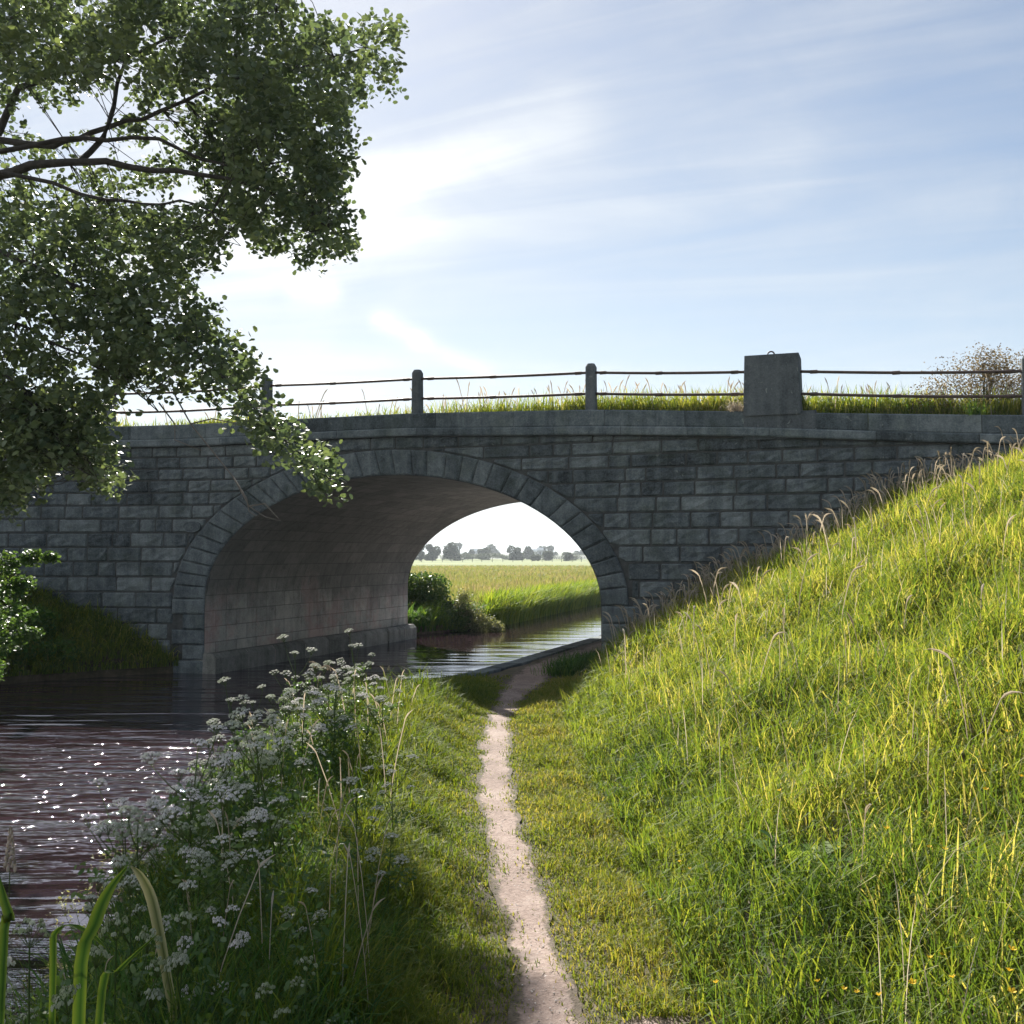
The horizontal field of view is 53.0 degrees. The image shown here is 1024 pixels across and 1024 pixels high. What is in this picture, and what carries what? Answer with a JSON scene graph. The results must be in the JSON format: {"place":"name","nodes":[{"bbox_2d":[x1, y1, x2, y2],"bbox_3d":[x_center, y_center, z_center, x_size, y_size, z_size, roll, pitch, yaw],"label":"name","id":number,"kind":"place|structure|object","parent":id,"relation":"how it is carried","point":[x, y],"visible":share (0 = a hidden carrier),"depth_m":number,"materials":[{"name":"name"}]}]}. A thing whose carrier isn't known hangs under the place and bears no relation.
{"place":"outdoors","nodes":[
{"label":"outdoors","id":0,"kind":"place"},
{"bbox_2d":[0,604,600,1023],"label":"water","id":1,"kind":"structure","parent":0,"point":[64,744],"depth_m":11.23,"materials":[{"name":"liquid"}]},
{"bbox_2d":[7,850,164,1016],"bbox_3d":[-2.042,2.213,5.264,0.972,0.033,3.517,0,-2,-9],"label":"cow parsley","id":2,"kind":"object","parent":1,"relation":"on","point":[60,902],"visible":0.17,"depth_m":5.86,"materials":[{"name":"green plant"}]},
{"bbox_2d":[473,577,600,624],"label":"reeds","id":3,"kind":"object","parent":1,"relation":"on","point":[510,606],"visible":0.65,"depth_m":33.16,"materials":[{"name":"plant"}]},
{"bbox_2d":[410,565,595,607],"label":"meadow grass","id":4,"kind":"structure","parent":0,"point":[471,578],"depth_m":66.77,"materials":[{"name":"plant"}]},
{"bbox_2d":[425,552,586,558],"bbox_3d":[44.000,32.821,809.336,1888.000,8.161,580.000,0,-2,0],"label":"hills","id":5,"kind":"structure","parent":0,"point":[558,556],"depth_m":586.96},
{"bbox_2d":[0,540,1023,1023],"bbox_3d":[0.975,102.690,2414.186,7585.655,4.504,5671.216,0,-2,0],"label":"ground","id":6,"kind":"structure","parent":0,"point":[100,672],"depth_m":4.49,"materials":[{"name":"soil"}]},
{"bbox_2d":[0,877,14,1023],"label":"iris plant","id":7,"kind":"object","parent":6,"relation":"on","point":[8,916],"visible":1,"depth_m":2.27,"materials":[{"name":"green plant"}]},
{"bbox_2d":[3,826,16,1023],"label":"grass stalk","id":8,"kind":"object","parent":6,"relation":"on","point":[9,854],"depth_m":2.98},
{"bbox_2d":[0,548,61,680],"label":"overhanging bush","id":9,"kind":"object","parent":6,"relation":"on","point":[17,585],"visible":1,"depth_m":11.14,"materials":[{"name":"green plant"}]},
{"bbox_2d":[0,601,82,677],"bbox_3d":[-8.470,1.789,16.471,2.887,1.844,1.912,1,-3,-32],"label":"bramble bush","id":10,"kind":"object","parent":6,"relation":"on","point":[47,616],"visible":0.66,"depth_m":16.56,"materials":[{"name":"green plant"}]},
{"bbox_2d":[5,917,80,1023],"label":"umbellifer plant","id":11,"kind":"object","parent":6,"relation":"on","point":[59,995],"visible":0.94,"depth_m":2.59,"materials":[{"name":"white plant"}]},
{"bbox_2d":[49,924,106,1023],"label":"iris plant","id":12,"kind":"object","parent":6,"relation":"on","point":[53,962],"visible":0.86,"depth_m":2.66,"materials":[{"name":"green plant"}]},
{"bbox_2d":[0,562,180,676],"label":"bank grass","id":13,"kind":"structure","parent":6,"relation":"on","point":[79,623],"depth_m":17.16,"materials":[{"name":"plant"}]},
{"bbox_2d":[59,883,142,967],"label":"umbellifer plant","id":14,"kind":"object","parent":6,"relation":"on","point":[90,905],"visible":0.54,"depth_m":4.14,"materials":[{"name":"white plant"}]},
{"bbox_2d":[61,819,167,957],"bbox_3d":[-1.758,1.803,4.613,0.406,0.888,0.432,-1,-3,23],"label":"umbellifer plant","id":15,"kind":"object","parent":6,"relation":"on","point":[112,822],"visible":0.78,"depth_m":4.58,"materials":[{"name":"white plant"}]},
{"bbox_2d":[62,912,169,1023],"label":"umbellifer plant","id":16,"kind":"object","parent":6,"relation":"on","point":[105,954],"visible":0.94,"depth_m":2.81,"materials":[{"name":"white plant"}]},
{"bbox_2d":[74,778,166,928],"bbox_3d":[-1.929,1.833,5.111,0.465,0.949,0.472,0,-2,3],"label":"umbellifer plant","id":17,"kind":"object","parent":6,"relation":"on","point":[95,871],"visible":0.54,"depth_m":5.10,"materials":[{"name":"white plant"}]},
{"bbox_2d":[72,865,177,1023],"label":"iris plant","id":18,"kind":"object","parent":6,"relation":"on","point":[96,918],"visible":0.94,"depth_m":2.56,"materials":[{"name":"green plant"}]},
{"bbox_2d":[88,854,162,997],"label":"umbellifer plant","id":19,"kind":"object","parent":6,"relation":"on","point":[122,885],"visible":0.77,"depth_m":3.44,"materials":[{"name":"white plant"}]},
{"bbox_2d":[79,805,176,944],"bbox_3d":[-1.643,1.658,4.453,0.358,0.801,0.396,0,-2,11],"label":"umbellifer plant","id":20,"kind":"object","parent":6,"relation":"on","point":[136,810],"visible":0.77,"depth_m":4.43,"materials":[{"name":"white plant"}]},
{"bbox_2d":[121,850,168,914],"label":"umbellifer plant","id":21,"kind":"object","parent":6,"relation":"on","point":[153,855],"visible":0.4,"depth_m":4.99,"materials":[{"name":"white plant"}]},
{"bbox_2d":[112,753,222,914],"bbox_3d":[-1.792,1.781,5.380,0.576,0.999,0.460,1,-4,-11],"label":"umbellifer plant","id":22,"kind":"object","parent":6,"relation":"on","point":[177,786],"visible":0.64,"depth_m":5.44,"materials":[{"name":"white plant"}]},
{"bbox_2d":[140,911,211,1023],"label":"umbellifer plant","id":23,"kind":"object","parent":6,"relation":"on","point":[182,956],"visible":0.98,"depth_m":2.89,"materials":[{"name":"white plant"}]},
{"bbox_2d":[143,787,222,890],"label":"umbellifer plant","id":24,"kind":"object","parent":6,"relation":"on","point":[217,811],"visible":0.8,"depth_m":4.54,"materials":[{"name":"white plant"}]},
{"bbox_2d":[137,814,237,943],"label":"umbellifer plant","id":25,"kind":"object","parent":6,"relation":"on","point":[183,827],"visible":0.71,"depth_m":4.20,"materials":[{"name":"white plant"}]},
{"bbox_2d":[162,845,216,979],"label":"umbellifer plant","id":26,"kind":"object","parent":6,"relation":"on","point":[184,886],"visible":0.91,"depth_m":3.55,"materials":[{"name":"white plant"}]},
{"bbox_2d":[165,769,217,847],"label":"umbellifer plant","id":27,"kind":"object","parent":6,"relation":"on","point":[214,772],"visible":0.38,"depth_m":5.49,"materials":[{"name":"white plant"}]},
{"bbox_2d":[5,677,378,1023],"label":"waterside weeds","id":28,"kind":"object","parent":6,"relation":"on","point":[222,940],"visible":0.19,"depth_m":3.99,"materials":[{"name":"green plant"}]},
{"bbox_2d":[140,724,244,859],"bbox_3d":[-1.510,1.489,4.838,0.490,1.022,0.481,-1,-3,22],"label":"umbellifer plant","id":29,"kind":"object","parent":6,"relation":"on","point":[224,760],"visible":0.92,"depth_m":4.82,"materials":[{"name":"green plant"}]},
{"bbox_2d":[150,850,239,983],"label":"umbellifer plant","id":30,"kind":"object","parent":6,"relation":"on","point":[198,910],"visible":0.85,"depth_m":3.73,"materials":[{"name":"white plant"}]},
{"bbox_2d":[0,0,409,525],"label":"alder tree","id":31,"kind":"object","parent":6,"relation":"on","point":[43,428],"visible":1,"depth_m":9.67,"materials":[{"name":"green plant"}]},
{"bbox_2d":[187,740,239,798],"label":"umbellifer plant","id":32,"kind":"object","parent":6,"relation":"on","point":[211,761],"visible":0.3,"depth_m":6.87,"materials":[{"name":"white plant"}]},
{"bbox_2d":[158,784,269,949],"bbox_3d":[-1.083,1.428,3.875,0.427,0.880,0.447,-2,-3,44],"label":"umbellifer plant","id":33,"kind":"object","parent":6,"relation":"on","point":[258,816],"visible":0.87,"depth_m":3.84,"materials":[{"name":"green plant"}]},
{"bbox_2d":[186,718,242,815],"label":"umbellifer plant","id":34,"kind":"object","parent":6,"relation":"on","point":[211,739],"visible":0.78,"depth_m":6.74,"materials":[{"name":"white plant"}]},
{"bbox_2d":[177,905,252,1022],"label":"umbellifer plant","id":35,"kind":"object","parent":6,"relation":"on","point":[240,943],"visible":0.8,"depth_m":3.21,"materials":[{"name":"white plant"}]},
{"bbox_2d":[6,679,435,1023],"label":"waterside grass","id":36,"kind":"structure","parent":6,"relation":"on","point":[109,1011],"depth_m":3.67,"materials":[{"name":"plant"}]},
{"bbox_2d":[177,796,273,878],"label":"umbellifer plant","id":37,"kind":"object","parent":6,"relation":"on","point":[208,838],"visible":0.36,"depth_m":4.60,"materials":[{"name":"white plant"}]},
{"bbox_2d":[33,666,419,1022],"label":"dry stalks","id":38,"kind":"object","parent":6,"relation":"on","point":[348,855],"visible":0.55,"depth_m":4.04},
{"bbox_2d":[206,757,252,808],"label":"umbellifer plant","id":39,"kind":"object","parent":6,"relation":"on","point":[242,774],"visible":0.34,"depth_m":6.30,"materials":[{"name":"white plant"}]},
{"bbox_2d":[207,677,264,782],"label":"umbellifer plant","id":40,"kind":"object","parent":6,"relation":"on","point":[230,703],"visible":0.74,"depth_m":7.04,"materials":[{"name":"white plant"}]},
{"bbox_2d":[177,743,294,848],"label":"umbellifer plant","id":41,"kind":"object","parent":6,"relation":"on","point":[264,761],"visible":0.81,"depth_m":5.08,"materials":[{"name":"white plant"}]},
{"bbox_2d":[217,737,264,783],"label":"umbellifer plant","id":42,"kind":"object","parent":6,"relation":"on","point":[244,757],"visible":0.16,"depth_m":6.75,"materials":[{"name":"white plant"}]},
{"bbox_2d":[206,752,286,813],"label":"umbellifer plant","id":43,"kind":"object","parent":6,"relation":"on","point":[245,779],"visible":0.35,"depth_m":5.78,"materials":[{"name":"white plant"}]},
{"bbox_2d":[202,719,298,844],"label":"umbellifer plant","id":44,"kind":"object","parent":6,"relation":"on","point":[262,735],"visible":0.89,"depth_m":5.28,"materials":[{"name":"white plant"}]},
{"bbox_2d":[205,783,295,859],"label":"umbellifer plant","id":45,"kind":"object","parent":6,"relation":"on","point":[257,840],"visible":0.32,"depth_m":4.85,"materials":[{"name":"white plant"}]},
{"bbox_2d":[224,714,279,764],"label":"umbellifer plant","id":46,"kind":"object","parent":6,"relation":"on","point":[247,723],"visible":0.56,"depth_m":7.60,"materials":[{"name":"white plant"}]},
{"bbox_2d":[231,684,273,763],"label":"umbellifer plant","id":47,"kind":"object","parent":6,"relation":"on","point":[251,702],"visible":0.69,"depth_m":8.09,"materials":[{"name":"white plant"}]},
{"bbox_2d":[224,743,281,815],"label":"umbellifer plant","id":48,"kind":"object","parent":6,"relation":"on","point":[246,751],"visible":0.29,"depth_m":5.99,"materials":[{"name":"white plant"}]},
{"bbox_2d":[206,796,311,953],"bbox_3d":[-0.914,1.444,3.736,0.318,0.753,0.332,-9,-1,37],"label":"umbellifer plant","id":49,"kind":"object","parent":6,"relation":"on","point":[267,862],"visible":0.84,"depth_m":3.73,"materials":[{"name":"white plant"}]},
{"bbox_2d":[215,707,311,903],"bbox_3d":[-1.065,1.371,4.373,0.459,1.036,0.393,-2,-3,44],"label":"umbellifer plant","id":50,"kind":"object","parent":6,"relation":"on","point":[266,806],"visible":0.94,"depth_m":4.39,"materials":[{"name":"white plant"}]},
{"bbox_2d":[217,749,310,827],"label":"umbellifer plant","id":51,"kind":"object","parent":6,"relation":"on","point":[254,803],"visible":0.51,"depth_m":5.50,"materials":[{"name":"white plant"}]},
{"bbox_2d":[238,690,317,808],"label":"umbellifer plant","id":52,"kind":"object","parent":6,"relation":"on","point":[288,770],"visible":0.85,"depth_m":6.07,"materials":[{"name":"white plant"}]},
{"bbox_2d":[242,811,319,882],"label":"umbellifer plant","id":53,"kind":"object","parent":6,"relation":"on","point":[279,822],"visible":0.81,"depth_m":4.64,"materials":[{"name":"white plant"}]},
{"bbox_2d":[261,707,308,770],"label":"umbellifer plant","id":54,"kind":"object","parent":6,"relation":"on","point":[290,727],"visible":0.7,"depth_m":7.13,"materials":[{"name":"white plant"}]},
{"bbox_2d":[265,687,311,739],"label":"umbellifer plant","id":55,"kind":"object","parent":6,"relation":"on","point":[269,696],"visible":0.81,"depth_m":8.18,"materials":[{"name":"white plant"}]},
{"bbox_2d":[267,688,318,738],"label":"umbellifer plant","id":56,"kind":"object","parent":6,"relation":"on","point":[287,707],"visible":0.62,"depth_m":8.01,"materials":[{"name":"white plant"}]},
{"bbox_2d":[269,634,320,721],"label":"umbellifer plant","id":57,"kind":"object","parent":6,"relation":"on","point":[281,636],"visible":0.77,"depth_m":9.55,"materials":[{"name":"white plant"}]},
{"bbox_2d":[268,706,328,788],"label":"umbellifer plant","id":58,"kind":"object","parent":6,"relation":"on","point":[320,730],"visible":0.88,"depth_m":6.36,"materials":[{"name":"white plant"}]},
{"bbox_2d":[274,704,336,770],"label":"umbellifer plant","id":59,"kind":"object","parent":6,"relation":"on","point":[284,728],"visible":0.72,"depth_m":7.19,"materials":[{"name":"white plant"}]},
{"bbox_2d":[255,955,356,1023],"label":"umbellifer plant","id":60,"kind":"object","parent":6,"relation":"on","point":[279,1010],"visible":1,"depth_m":2.97,"materials":[{"name":"white plant"}]},
{"bbox_2d":[280,887,343,945],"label":"umbellifer plant","id":61,"kind":"object","parent":6,"relation":"on","point":[309,918],"visible":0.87,"depth_m":3.86,"materials":[{"name":"white plant"}]},
{"bbox_2d":[293,660,339,704],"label":"umbellifer plant","id":62,"kind":"object","parent":6,"relation":"on","point":[327,662],"visible":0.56,"depth_m":9.88,"materials":[{"name":"white plant"}]},
{"bbox_2d":[303,663,341,720],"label":"umbellifer plant","id":63,"kind":"object","parent":6,"relation":"on","point":[323,677],"visible":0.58,"depth_m":8.69,"materials":[{"name":"white plant"}]},
{"bbox_2d":[298,705,355,750],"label":"umbellifer plant","id":64,"kind":"object","parent":6,"relation":"on","point":[340,710],"visible":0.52,"depth_m":7.38,"materials":[{"name":"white plant"}]},
{"bbox_2d":[301,671,358,747],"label":"umbellifer plant","id":65,"kind":"object","parent":6,"relation":"on","point":[320,698],"visible":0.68,"depth_m":7.34,"materials":[{"name":"white plant"}]},
{"bbox_2d":[304,684,362,731],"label":"umbellifer plant","id":66,"kind":"object","parent":6,"relation":"on","point":[350,700],"visible":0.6,"depth_m":7.92,"materials":[{"name":"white plant"}]},
{"bbox_2d":[319,675,351,715],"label":"umbellifer plant","id":67,"kind":"object","parent":6,"relation":"on","point":[348,679],"visible":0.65,"depth_m":8.76,"materials":[{"name":"white plant"}]},
{"bbox_2d":[308,670,369,768],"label":"umbellifer plant","id":68,"kind":"object","parent":6,"relation":"on","point":[316,734],"visible":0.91,"depth_m":6.97,"materials":[{"name":"white plant"}]},
{"bbox_2d":[316,710,371,766],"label":"umbellifer plant","id":69,"kind":"object","parent":6,"relation":"on","point":[343,717],"visible":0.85,"depth_m":7.04,"materials":[{"name":"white plant"}]},
{"bbox_2d":[327,661,371,704],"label":"umbellifer plant","id":70,"kind":"object","parent":6,"relation":"on","point":[356,675],"visible":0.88,"depth_m":9.31,"materials":[{"name":"white plant"}]},
{"bbox_2d":[336,628,374,702],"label":"umbellifer plant","id":71,"kind":"object","parent":6,"relation":"on","point":[351,645],"visible":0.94,"depth_m":9.70,"materials":[{"name":"white plant"}]},
{"bbox_2d":[323,777,389,894],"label":"umbellifer plant","id":72,"kind":"object","parent":6,"relation":"on","point":[355,792],"visible":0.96,"depth_m":4.64,"materials":[{"name":"white plant"}]},
{"bbox_2d":[350,704,389,749],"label":"umbellifer plant","id":73,"kind":"object","parent":6,"relation":"on","point":[369,726],"visible":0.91,"depth_m":7.44,"materials":[{"name":"green plant"}]},
{"bbox_2d":[349,691,394,743],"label":"umbellifer plant","id":74,"kind":"object","parent":6,"relation":"on","point":[389,706],"visible":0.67,"depth_m":8.01,"materials":[{"name":"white plant"}]},
{"bbox_2d":[350,667,399,723],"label":"umbellifer plant","id":75,"kind":"object","parent":6,"relation":"on","point":[378,687],"visible":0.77,"depth_m":8.53,"materials":[{"name":"white plant"}]},
{"bbox_2d":[362,756,402,796],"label":"umbellifer plant","id":76,"kind":"object","parent":6,"relation":"on","point":[385,766],"visible":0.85,"depth_m":6.46,"materials":[{"name":"green plant"}]},
{"bbox_2d":[359,661,407,754],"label":"umbellifer plant","id":77,"kind":"object","parent":6,"relation":"on","point":[382,699],"visible":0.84,"depth_m":7.52,"materials":[{"name":"white plant"}]},
{"bbox_2d":[366,742,401,785],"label":"umbellifer plant","id":78,"kind":"object","parent":6,"relation":"on","point":[383,757],"visible":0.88,"depth_m":6.72,"materials":[{"name":"green plant"}]},
{"bbox_2d":[362,754,420,856],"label":"umbellifer plant","id":79,"kind":"object","parent":6,"relation":"on","point":[390,772],"visible":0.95,"depth_m":5.21,"materials":[{"name":"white plant"}]},
{"bbox_2d":[364,832,419,912],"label":"umbellifer plant","id":80,"kind":"object","parent":6,"relation":"on","point":[389,873],"visible":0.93,"depth_m":4.52,"materials":[{"name":"white plant"}]},
{"bbox_2d":[7,660,788,1023],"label":"verge grass","id":81,"kind":"structure","parent":6,"relation":"on","point":[437,740],"depth_m":4.92,"materials":[{"name":"plant"}]},
{"bbox_2d":[424,543,440,560],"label":"tree","id":82,"kind":"object","parent":6,"relation":"on","point":[434,552],"visible":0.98,"depth_m":358.79,"materials":[{"name":"green plant"}]},
{"bbox_2d":[408,570,478,631],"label":"waterside shrub","id":83,"kind":"object","parent":6,"relation":"on","point":[419,587],"visible":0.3,"depth_m":27.32,"materials":[{"name":"green plant"}]},
{"bbox_2d":[442,542,461,560],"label":"tree","id":84,"kind":"object","parent":6,"relation":"on","point":[451,551],"visible":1,"depth_m":349.09,"materials":[{"name":"green plant"}]},
{"bbox_2d":[408,598,496,632],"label":"bush","id":85,"kind":"object","parent":6,"relation":"on","point":[423,618],"visible":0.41,"depth_m":26.36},
{"bbox_2d":[454,587,504,631],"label":"flowering shrub","id":86,"kind":"object","parent":6,"relation":"on","point":[477,624],"visible":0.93,"depth_m":26.97,"materials":[{"name":"green plant"}]},
{"bbox_2d":[470,553,509,559],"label":"hedge","id":87,"kind":"object","parent":6,"relation":"on","point":[486,555],"visible":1,"depth_m":368.19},
{"bbox_2d":[0,351,1023,673],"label":"stone bridge","id":88,"kind":"structure","parent":6,"relation":"on","point":[190,557],"depth_m":16.60,"materials":[{"name":"stone"}]},
{"bbox_2d":[102,381,1021,425],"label":"roadside grass","id":89,"kind":"structure","parent":88,"relation":"on","point":[886,405],"depth_m":15.18,"materials":[{"name":"plant"}]},
{"bbox_2d":[720,398,744,411],"bbox_3d":[3.204,-1.557,14.623,0.516,0.281,0.323,0,-2,12],"label":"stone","id":90,"kind":"object","parent":88,"relation":"on","point":[735,407],"visible":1,"depth_m":14.63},
{"bbox_2d":[906,342,1023,413],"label":"dry shrub","id":91,"kind":"object","parent":88,"relation":"on","point":[991,378],"visible":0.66,"depth_m":14.13,"materials":[{"name":"brown plant"}]},
{"bbox_2d":[955,397,991,415],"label":"grass tuft","id":92,"kind":"object","parent":88,"relation":"on","point":[972,411],"visible":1,"depth_m":13.53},
{"bbox_2d":[506,545,524,559],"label":"tree","id":93,"kind":"object","parent":6,"relation":"on","point":[515,554],"visible":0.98,"depth_m":377.98,"materials":[{"name":"green plant"}]},
{"bbox_2d":[443,635,600,679],"bbox_3d":[2.295,3.053,21.848,0.412,1.028,18.406,-1,-3,20],"label":"towpath edge","id":94,"kind":"object","parent":6,"relation":"on","point":[525,660],"visible":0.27,"depth_m":16.16,"materials":[{"name":"stone"}]},
{"bbox_2d":[529,647,600,676],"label":"grass clump","id":95,"kind":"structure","parent":6,"relation":"on","point":[568,666],"depth_m":14.17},
{"bbox_2d":[611,1010,741,1023],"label":"bare earth","id":96,"kind":"structure","parent":6,"relation":"on","point":[660,1020],"depth_m":3.58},
{"bbox_2d":[554,442,1023,1023],"bbox_3d":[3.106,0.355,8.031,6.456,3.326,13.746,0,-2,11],"label":"bank grass","id":97,"kind":"structure","parent":6,"relation":"on","point":[962,636],"depth_m":5.11,"materials":[{"name":"plant"}]},
{"bbox_2d":[752,830,861,865],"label":"dock plant","id":98,"kind":"object","parent":6,"relation":"on","point":[827,844],"visible":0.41,"depth_m":4.23,"materials":[{"name":"green plant"}]},
{"bbox_2d":[603,426,1023,903],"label":"seeding grass","id":99,"kind":"structure","parent":6,"relation":"on","point":[823,515],"depth_m":12.87,"materials":[{"name":"plant"}]},
{"bbox_2d":[0,0,1023,553],"label":"sky","id":100,"kind":"structure","parent":0,"point":[557,186],"materials":[{"name":"blue"}]},
{"bbox_2d":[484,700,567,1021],"bbox_3d":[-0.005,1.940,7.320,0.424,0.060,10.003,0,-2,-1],"label":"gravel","id":101,"kind":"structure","parent":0,"point":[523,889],"depth_m":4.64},
{"bbox_2d":[475,641,600,1023],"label":"path","id":102,"kind":"structure","parent":0,"point":[526,901],"depth_m":5.07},
{"bbox_2d":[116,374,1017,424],"bbox_3d":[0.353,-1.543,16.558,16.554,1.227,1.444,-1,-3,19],"label":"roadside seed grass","id":103,"kind":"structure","parent":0,"point":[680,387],"depth_m":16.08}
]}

